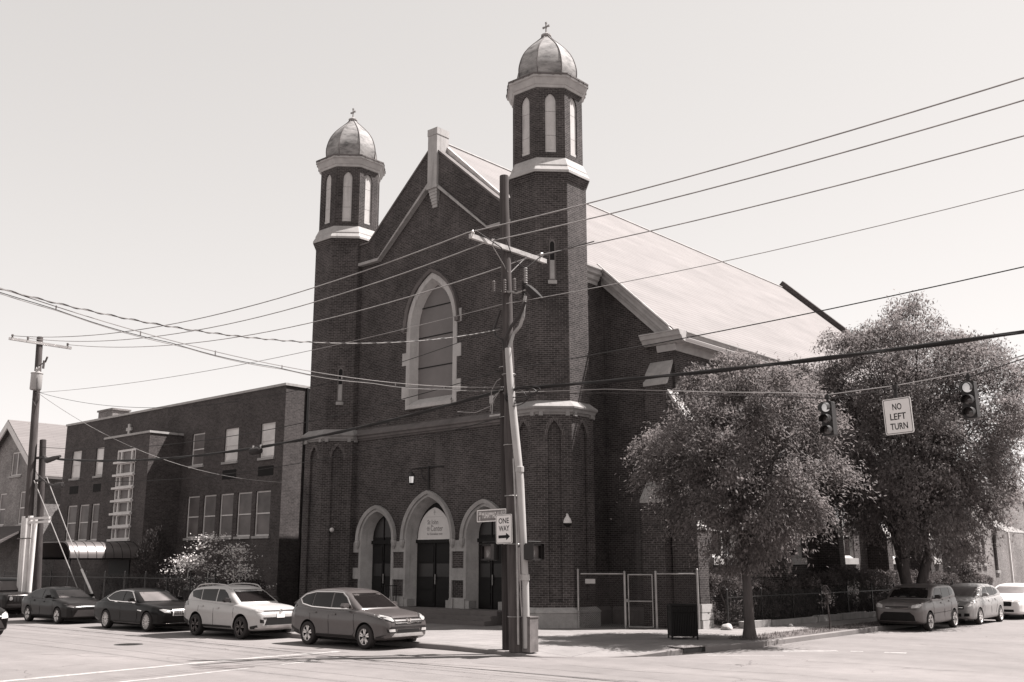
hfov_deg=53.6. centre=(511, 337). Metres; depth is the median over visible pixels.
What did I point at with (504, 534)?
one way sign
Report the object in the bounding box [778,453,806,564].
side window
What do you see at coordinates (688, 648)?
storm drain
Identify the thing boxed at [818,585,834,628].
sapling
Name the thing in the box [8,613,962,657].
kerb
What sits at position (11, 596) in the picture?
off road car
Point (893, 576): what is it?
hedge shrub
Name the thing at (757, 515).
street tree
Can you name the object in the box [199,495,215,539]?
window
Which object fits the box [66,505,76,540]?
window
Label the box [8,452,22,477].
window
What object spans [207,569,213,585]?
window
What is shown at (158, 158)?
sky
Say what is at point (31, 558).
white conduit
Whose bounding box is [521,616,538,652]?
concrete box
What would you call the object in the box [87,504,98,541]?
window
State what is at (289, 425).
service cable
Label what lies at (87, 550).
entrance canopy
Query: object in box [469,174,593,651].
utility pole
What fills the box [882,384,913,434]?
no left turn sign
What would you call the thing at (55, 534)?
guy wire
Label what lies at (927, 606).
hatchback car
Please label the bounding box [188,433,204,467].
window
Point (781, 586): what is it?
hedge shrub
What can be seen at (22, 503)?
window
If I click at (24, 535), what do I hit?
white conduit
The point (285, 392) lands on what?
service cable
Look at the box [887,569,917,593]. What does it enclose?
hedge shrub
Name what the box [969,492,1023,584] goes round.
porch house
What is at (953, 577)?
hedge shrub
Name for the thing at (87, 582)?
guy wire
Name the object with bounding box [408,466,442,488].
wall lantern
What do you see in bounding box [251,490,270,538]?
window
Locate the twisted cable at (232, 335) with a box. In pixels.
[0,288,501,343]
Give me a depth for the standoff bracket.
47.09 m
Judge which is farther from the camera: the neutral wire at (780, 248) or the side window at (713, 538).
the side window at (713, 538)
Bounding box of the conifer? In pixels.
[131,525,175,590]
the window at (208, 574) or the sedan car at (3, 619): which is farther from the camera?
the window at (208, 574)
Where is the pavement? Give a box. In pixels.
[289,608,876,656]
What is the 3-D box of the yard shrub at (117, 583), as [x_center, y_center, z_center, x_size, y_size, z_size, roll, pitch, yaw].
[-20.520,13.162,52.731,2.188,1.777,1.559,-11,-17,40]
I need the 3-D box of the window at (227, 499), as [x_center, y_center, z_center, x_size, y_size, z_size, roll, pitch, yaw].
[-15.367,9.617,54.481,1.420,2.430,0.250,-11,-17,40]
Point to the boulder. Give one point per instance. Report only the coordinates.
(727, 626)
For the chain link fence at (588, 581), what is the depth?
35.68 m
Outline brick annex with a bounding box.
[948,498,996,586]
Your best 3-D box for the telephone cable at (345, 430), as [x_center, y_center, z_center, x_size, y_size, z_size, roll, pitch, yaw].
[-11.506,4.000,38.791,30.563,1.024,0.106,-11,-17,41]
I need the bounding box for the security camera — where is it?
[563,513,571,526]
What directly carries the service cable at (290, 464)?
attached to the utility pole at (40, 480)
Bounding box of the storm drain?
[667,644,705,652]
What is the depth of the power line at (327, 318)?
36.73 m
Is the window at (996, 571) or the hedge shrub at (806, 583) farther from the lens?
the window at (996, 571)
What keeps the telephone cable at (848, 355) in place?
attached to the utility pole at (515, 508)
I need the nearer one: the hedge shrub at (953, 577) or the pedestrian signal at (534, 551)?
the pedestrian signal at (534, 551)
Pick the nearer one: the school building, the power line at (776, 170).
the power line at (776, 170)
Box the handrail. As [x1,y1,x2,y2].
[383,585,396,600]
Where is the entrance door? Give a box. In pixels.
[106,560,129,595]
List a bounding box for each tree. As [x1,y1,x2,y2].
[157,531,276,591]
[610,344,886,638]
[779,289,1023,583]
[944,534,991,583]
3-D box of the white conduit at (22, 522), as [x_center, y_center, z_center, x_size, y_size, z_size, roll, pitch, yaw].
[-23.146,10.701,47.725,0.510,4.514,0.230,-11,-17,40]
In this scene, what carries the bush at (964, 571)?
on the churchyard
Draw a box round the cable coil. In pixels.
[457,378,539,412]
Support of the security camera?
attached to the church
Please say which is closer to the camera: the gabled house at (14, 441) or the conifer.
the conifer
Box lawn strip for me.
[732,621,882,639]
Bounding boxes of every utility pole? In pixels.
[9,334,71,517]
[33,439,64,590]
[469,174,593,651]
[489,352,508,649]
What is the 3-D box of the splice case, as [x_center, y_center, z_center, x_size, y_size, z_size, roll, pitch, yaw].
[-9.259,4.054,36.595,0.660,0.337,0.260,-11,-17,40]
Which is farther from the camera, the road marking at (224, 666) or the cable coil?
the cable coil
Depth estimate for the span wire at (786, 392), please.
22.80 m
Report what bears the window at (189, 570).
in the school building
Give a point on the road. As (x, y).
(27, 648)
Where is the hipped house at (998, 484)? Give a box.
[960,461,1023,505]
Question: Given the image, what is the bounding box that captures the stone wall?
[739,611,875,628]
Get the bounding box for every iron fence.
[3,570,215,600]
[726,579,986,625]
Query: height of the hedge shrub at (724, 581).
2.097 m
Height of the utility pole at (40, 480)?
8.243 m
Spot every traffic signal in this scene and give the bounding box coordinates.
[817,394,837,436]
[959,373,980,419]
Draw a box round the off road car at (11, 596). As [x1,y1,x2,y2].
[0,577,32,613]
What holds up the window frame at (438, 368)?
in the church
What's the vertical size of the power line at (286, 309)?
2.322 m
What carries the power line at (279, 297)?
attached to the utility pole at (36, 378)
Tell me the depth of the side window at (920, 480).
56.22 m
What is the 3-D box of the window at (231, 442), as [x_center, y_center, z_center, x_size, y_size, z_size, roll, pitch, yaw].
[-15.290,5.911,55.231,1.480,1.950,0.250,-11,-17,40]
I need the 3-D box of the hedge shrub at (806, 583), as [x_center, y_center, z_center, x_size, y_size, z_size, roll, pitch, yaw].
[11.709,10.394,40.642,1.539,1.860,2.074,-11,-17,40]
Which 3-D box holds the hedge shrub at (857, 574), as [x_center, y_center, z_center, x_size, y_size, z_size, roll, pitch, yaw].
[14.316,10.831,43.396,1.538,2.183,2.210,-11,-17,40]
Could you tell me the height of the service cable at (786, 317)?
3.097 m
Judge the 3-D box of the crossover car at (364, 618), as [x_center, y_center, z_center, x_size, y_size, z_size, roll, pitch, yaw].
[-4.667,8.380,30.597,4.566,1.742,2.135,-11,-17,40]
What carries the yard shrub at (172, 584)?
on the schoolyard
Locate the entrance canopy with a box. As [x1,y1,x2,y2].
[32,541,138,595]
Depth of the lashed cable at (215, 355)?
21.76 m
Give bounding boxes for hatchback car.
[876,583,957,630]
[950,583,1003,624]
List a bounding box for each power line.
[13,232,466,336]
[28,243,483,341]
[69,258,527,346]
[467,77,1023,232]
[494,99,1023,240]
[536,135,1023,255]
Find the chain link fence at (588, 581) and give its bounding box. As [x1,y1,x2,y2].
[577,569,699,628]
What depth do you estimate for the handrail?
42.17 m
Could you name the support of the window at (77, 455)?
in the school building
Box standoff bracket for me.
[17,516,50,538]
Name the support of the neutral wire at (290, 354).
attached to the utility pole at (36, 378)
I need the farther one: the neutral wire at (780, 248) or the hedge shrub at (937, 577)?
the hedge shrub at (937, 577)
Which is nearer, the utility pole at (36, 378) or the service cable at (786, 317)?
the service cable at (786, 317)
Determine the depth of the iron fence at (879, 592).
39.52 m
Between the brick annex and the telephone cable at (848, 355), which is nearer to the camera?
the telephone cable at (848, 355)
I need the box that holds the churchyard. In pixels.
[714,611,871,628]
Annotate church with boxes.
[294,22,957,628]
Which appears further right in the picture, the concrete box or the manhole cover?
the concrete box
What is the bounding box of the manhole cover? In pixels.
[114,643,141,645]
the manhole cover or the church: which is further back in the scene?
the church
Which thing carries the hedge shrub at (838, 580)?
on the churchyard
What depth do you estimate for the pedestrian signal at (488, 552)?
27.98 m
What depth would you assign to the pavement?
31.26 m
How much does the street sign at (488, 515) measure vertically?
0.352 m
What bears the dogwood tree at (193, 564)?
on the schoolyard
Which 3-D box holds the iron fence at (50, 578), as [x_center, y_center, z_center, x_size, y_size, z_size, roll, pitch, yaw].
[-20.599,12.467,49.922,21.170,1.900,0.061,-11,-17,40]
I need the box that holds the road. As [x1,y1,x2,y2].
[0,615,1023,681]
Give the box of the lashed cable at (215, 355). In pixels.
[0,288,497,390]
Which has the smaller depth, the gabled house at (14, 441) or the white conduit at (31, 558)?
the white conduit at (31, 558)
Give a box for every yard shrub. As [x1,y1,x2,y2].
[97,574,136,597]
[155,575,197,601]
[221,577,266,590]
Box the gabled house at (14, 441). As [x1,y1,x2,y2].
[0,420,66,587]
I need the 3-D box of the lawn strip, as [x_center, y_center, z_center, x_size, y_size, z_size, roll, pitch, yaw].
[18.472,11.950,43.470,1.326,0.001,36.003,-11,-16,40]
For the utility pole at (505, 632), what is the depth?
28.18 m
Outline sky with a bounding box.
[0,0,1023,489]
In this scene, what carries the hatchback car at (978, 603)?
on the road
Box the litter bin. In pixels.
[667,603,698,639]
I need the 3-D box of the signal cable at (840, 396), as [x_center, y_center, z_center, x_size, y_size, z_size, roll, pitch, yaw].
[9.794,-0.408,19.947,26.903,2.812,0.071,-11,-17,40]
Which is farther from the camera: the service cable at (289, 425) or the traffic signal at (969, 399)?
the service cable at (289, 425)
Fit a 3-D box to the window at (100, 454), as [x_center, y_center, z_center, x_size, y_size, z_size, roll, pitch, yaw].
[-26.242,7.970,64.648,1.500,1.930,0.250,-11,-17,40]
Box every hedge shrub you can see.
[709,570,756,626]
[730,576,781,619]
[758,579,804,619]
[782,573,825,616]
[802,569,847,614]
[824,565,867,612]
[847,565,886,611]
[867,569,900,608]
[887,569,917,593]
[910,570,943,583]
[929,571,960,585]
[960,573,993,584]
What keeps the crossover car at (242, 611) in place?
on the road
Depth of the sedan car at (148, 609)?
37.53 m
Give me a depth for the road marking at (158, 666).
23.89 m
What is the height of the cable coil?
0.912 m
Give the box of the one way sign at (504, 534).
[496,514,512,543]
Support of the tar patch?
on the road
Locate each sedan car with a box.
[0,607,7,634]
[21,584,99,623]
[94,588,188,631]
[995,583,1023,616]
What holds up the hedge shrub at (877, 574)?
on the churchyard
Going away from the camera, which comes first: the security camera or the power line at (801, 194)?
the power line at (801, 194)
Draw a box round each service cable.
[42,326,501,407]
[42,370,502,448]
[43,417,503,481]
[515,266,1023,367]
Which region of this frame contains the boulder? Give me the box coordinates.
[721,623,732,629]
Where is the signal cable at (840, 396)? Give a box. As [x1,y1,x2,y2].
[503,358,1023,409]
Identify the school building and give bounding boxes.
[52,383,309,606]
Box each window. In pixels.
[0,493,6,526]
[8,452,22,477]
[15,491,25,525]
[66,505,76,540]
[68,451,81,479]
[78,504,88,540]
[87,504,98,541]
[92,447,103,477]
[183,496,199,540]
[183,569,194,589]
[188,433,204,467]
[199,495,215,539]
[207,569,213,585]
[216,493,233,539]
[221,428,238,464]
[233,492,251,538]
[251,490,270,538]
[257,422,275,460]
[710,451,737,564]
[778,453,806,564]
[834,458,858,563]
[885,521,895,563]
[920,480,941,563]
[992,536,1000,572]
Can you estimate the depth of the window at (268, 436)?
53.16 m
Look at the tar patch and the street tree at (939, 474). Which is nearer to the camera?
the tar patch
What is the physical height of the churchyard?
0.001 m
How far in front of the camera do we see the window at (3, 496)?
73.77 m
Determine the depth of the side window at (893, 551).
52.08 m
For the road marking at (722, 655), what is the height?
0.001 m
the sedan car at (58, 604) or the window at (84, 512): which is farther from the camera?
the window at (84, 512)
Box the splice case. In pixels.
[249,444,262,454]
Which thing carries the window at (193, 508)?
in the school building
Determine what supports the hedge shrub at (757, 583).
on the churchyard
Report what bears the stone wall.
on the churchyard
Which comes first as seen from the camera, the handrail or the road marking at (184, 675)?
the road marking at (184, 675)
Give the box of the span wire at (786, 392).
[515,355,1023,394]
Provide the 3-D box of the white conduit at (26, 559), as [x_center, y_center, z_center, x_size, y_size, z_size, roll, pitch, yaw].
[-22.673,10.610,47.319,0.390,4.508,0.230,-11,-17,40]
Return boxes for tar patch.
[268,647,346,652]
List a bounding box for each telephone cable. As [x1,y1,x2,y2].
[41,388,503,461]
[503,330,1023,389]
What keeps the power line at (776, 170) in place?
attached to the utility pole at (515, 508)
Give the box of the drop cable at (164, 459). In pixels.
[38,393,296,482]
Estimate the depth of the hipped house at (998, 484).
81.48 m
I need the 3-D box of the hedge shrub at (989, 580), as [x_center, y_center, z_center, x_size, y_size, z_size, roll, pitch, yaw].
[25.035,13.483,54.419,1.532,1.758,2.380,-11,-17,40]
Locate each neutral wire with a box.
[37,304,500,392]
[501,189,1023,304]
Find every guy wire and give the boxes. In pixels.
[34,480,77,587]
[46,477,94,597]
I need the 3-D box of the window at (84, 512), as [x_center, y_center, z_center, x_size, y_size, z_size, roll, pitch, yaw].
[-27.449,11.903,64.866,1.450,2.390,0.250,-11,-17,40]
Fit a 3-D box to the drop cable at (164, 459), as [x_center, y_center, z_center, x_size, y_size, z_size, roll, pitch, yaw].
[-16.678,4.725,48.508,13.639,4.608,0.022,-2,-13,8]
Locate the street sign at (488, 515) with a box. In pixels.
[477,508,505,521]
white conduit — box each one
[16,518,27,614]
[17,516,25,587]
[20,516,32,613]
[26,519,37,591]
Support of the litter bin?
on the pavement
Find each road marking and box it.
[0,651,339,681]
[121,668,248,681]
[191,665,254,668]
[707,655,737,655]
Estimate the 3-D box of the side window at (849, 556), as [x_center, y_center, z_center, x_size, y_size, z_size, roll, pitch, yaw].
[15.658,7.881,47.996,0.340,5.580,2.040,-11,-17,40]
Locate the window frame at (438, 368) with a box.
[401,268,461,409]
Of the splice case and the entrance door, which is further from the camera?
the entrance door
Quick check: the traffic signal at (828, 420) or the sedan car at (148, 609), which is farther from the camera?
the sedan car at (148, 609)
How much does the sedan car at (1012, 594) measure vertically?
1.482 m
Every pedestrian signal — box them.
[478,542,498,561]
[524,541,544,561]
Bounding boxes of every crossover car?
[184,583,293,638]
[291,585,425,648]
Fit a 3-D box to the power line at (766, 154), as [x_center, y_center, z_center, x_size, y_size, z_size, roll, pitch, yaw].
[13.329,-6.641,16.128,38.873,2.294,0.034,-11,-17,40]
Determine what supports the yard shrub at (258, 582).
on the schoolyard
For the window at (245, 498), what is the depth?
53.50 m
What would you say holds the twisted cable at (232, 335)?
attached to the utility pole at (515, 508)

